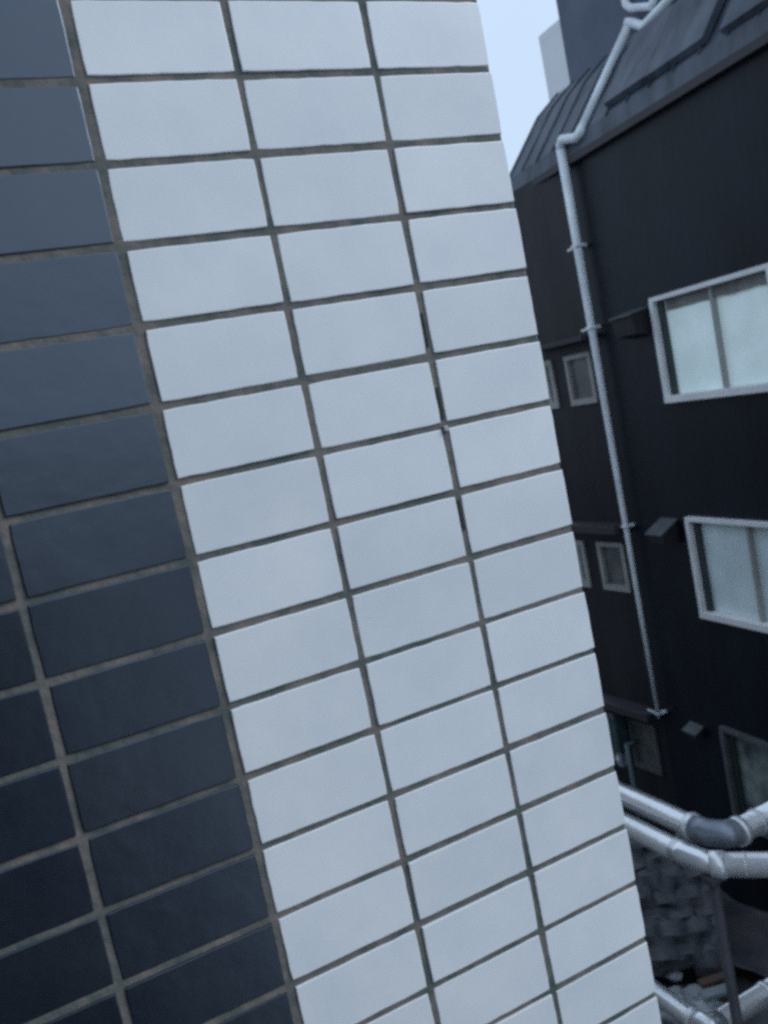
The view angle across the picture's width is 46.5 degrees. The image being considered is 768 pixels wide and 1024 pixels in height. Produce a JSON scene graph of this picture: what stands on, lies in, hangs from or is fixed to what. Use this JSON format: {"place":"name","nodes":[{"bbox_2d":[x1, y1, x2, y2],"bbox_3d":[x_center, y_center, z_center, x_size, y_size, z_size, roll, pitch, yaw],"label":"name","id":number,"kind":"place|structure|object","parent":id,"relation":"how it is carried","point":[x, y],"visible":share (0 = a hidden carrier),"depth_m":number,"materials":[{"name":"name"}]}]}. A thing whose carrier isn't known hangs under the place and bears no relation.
{"place":"outdoors","nodes":[
{"label":"outdoors","id":0,"kind":"place"},
{"bbox_2d":[0,0,660,1023],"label":"tiled building","id":1,"kind":"structure","parent":0,"point":[302,718],"depth_m":0.60,"materials":[{"name":"white tile"}]},
{"bbox_2d":[477,0,558,173],"label":"sky","id":2,"kind":"structure","parent":0,"point":[512,29],"materials":[{"name":"white"}]},
{"bbox_2d":[538,20,569,100],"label":"pale building","id":3,"kind":"structure","parent":0,"point":[554,58],"depth_m":35.37,"materials":[{"name":"white concrete"}]},
{"bbox_2d":[666,886,767,1023],"bbox_3d":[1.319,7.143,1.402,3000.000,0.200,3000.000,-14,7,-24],"label":"ground","id":4,"kind":"structure","parent":0,"point":[746,980],"depth_m":10.39,"materials":[{"name":"soil"}]},
{"bbox_2d":[624,739,641,819],"bbox_3d":[3.836,4.296,13.326,0.234,1.850,0.070,-14,7,-24],"label":"standpipe","id":5,"kind":"object","parent":4,"relation":"on","point":[629,761],"visible":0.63,"depth_m":13.21,"materials":[{"name":"grey metal"}]},
{"bbox_2d":[510,0,767,911],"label":"black building","id":6,"kind":"structure","parent":4,"relation":"on","point":[639,177],"depth_m":11.15,"materials":[{"name":"black paint"}]},
{"bbox_2d":[543,360,559,408],"bbox_3d":[2.474,-1.874,13.124,0.095,0.710,0.210,-15,7,-26],"label":"small window","id":7,"kind":"structure","parent":6,"relation":"in","point":[554,403],"depth_m":13.08,"materials":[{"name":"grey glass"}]},
{"bbox_2d":[563,351,598,405],"bbox_3d":[2.778,-1.866,12.522,0.095,0.710,0.560,-15,7,-26],"label":"small window","id":8,"kind":"structure","parent":6,"relation":"in","point":[579,370],"depth_m":12.55,"materials":[{"name":"grey glass"}]},
{"bbox_2d":[575,540,591,587],"bbox_3d":[3.011,0.770,13.431,0.095,0.720,0.210,-15,7,-26],"label":"small window","id":9,"kind":"structure","parent":6,"relation":"in","point":[580,545],"depth_m":13.39,"materials":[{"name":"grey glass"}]},
{"bbox_2d":[595,541,631,592],"bbox_3d":[3.315,0.778,12.828,0.095,0.720,0.560,-15,7,-26],"label":"small window","id":10,"kind":"structure","parent":6,"relation":"in","point":[611,555],"depth_m":12.86,"materials":[{"name":"grey glass"}]},
{"bbox_2d":[604,709,630,752],"bbox_3d":[3.456,3.286,13.538,0.265,0.620,0.468,-14,7,-24],"label":"window","id":11,"kind":"structure","parent":6,"relation":"attached to","point":[618,731],"depth_m":13.36,"materials":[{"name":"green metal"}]},
{"bbox_2d":[615,751,627,766],"bbox_3d":[3.610,3.733,13.533,0.193,0.230,0.143,-14,7,-24],"label":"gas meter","id":12,"kind":"object","parent":6,"relation":"attached to","point":[621,759],"visible":0.73,"depth_m":13.47,"materials":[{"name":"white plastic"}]},
{"bbox_2d":[626,718,663,775],"bbox_3d":[3.854,3.436,13.136,0.095,0.760,0.560,-15,7,-26],"label":"small window","id":13,"kind":"structure","parent":6,"relation":"in","point":[646,754],"depth_m":13.16,"materials":[{"name":"glass"}]},
{"bbox_2d":[618,781,767,847],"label":"silver duct","id":14,"kind":"object","parent":6,"relation":"attached to","point":[747,827],"visible":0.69,"depth_m":5.94,"materials":[{"name":"metal"}]},
{"bbox_2d":[648,263,767,402],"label":"window","id":15,"kind":"structure","parent":6,"relation":"in","point":[711,342],"depth_m":10.00,"materials":[{"name":"glass"}]},
{"bbox_2d":[684,516,767,632],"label":"window","id":16,"kind":"structure","parent":6,"relation":"in","point":[729,557],"depth_m":10.65,"materials":[{"name":"glass"}]},
{"bbox_2d":[718,725,767,838],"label":"window","id":17,"kind":"structure","parent":6,"relation":"in","point":[745,756],"depth_m":11.27,"materials":[{"name":"black glass"}]},
{"bbox_2d":[628,832,722,986],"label":"stone wall","id":18,"kind":"structure","parent":4,"relation":"on","point":[677,916],"depth_m":10.77,"materials":[{"name":"stone"}]},
{"bbox_2d":[659,970,726,1023],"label":"broken concrete","id":19,"kind":"object","parent":4,"relation":"on","point":[690,994],"visible":0.3,"depth_m":10.01,"materials":[{"name":"grey concrete"}]},
{"bbox_2d":[697,971,724,988],"bbox_3d":[3.760,5.324,10.176,0.360,0.050,0.110,-13,7,-10],"label":"brown board","id":20,"kind":"object","parent":19,"relation":"on","point":[710,980],"visible":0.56,"depth_m":10.14,"materials":[{"name":"brown wood"}]},
{"bbox_2d":[699,983,737,1000],"bbox_3d":[3.734,5.352,9.977,0.400,0.050,0.130,-12,7,-6],"label":"pale board","id":21,"kind":"object","parent":19,"relation":"on","point":[711,993],"visible":0.69,"depth_m":9.94,"materials":[{"name":"grey wood"}]},
{"bbox_2d":[654,978,767,1023],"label":"silver duct","id":22,"kind":"object","parent":4,"relation":"attached to","point":[753,1000],"visible":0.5,"depth_m":6.50,"materials":[{"name":"metal"}]},
{"bbox_2d":[700,874,742,1023],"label":"support post","id":23,"kind":"object","parent":4,"relation":"on","point":[713,884],"visible":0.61,"depth_m":5.59,"materials":[{"name":"grey metal"}]},
{"bbox_2d":[624,812,767,878],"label":"silver duct","id":24,"kind":"object","parent":23,"relation":"on","point":[720,864],"visible":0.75,"depth_m":5.59,"materials":[{"name":"metal"}]},
{"bbox_2d":[722,899,767,977],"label":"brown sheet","id":25,"kind":"object","parent":4,"relation":"on","point":[747,927],"visible":0.73,"depth_m":10.73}
]}

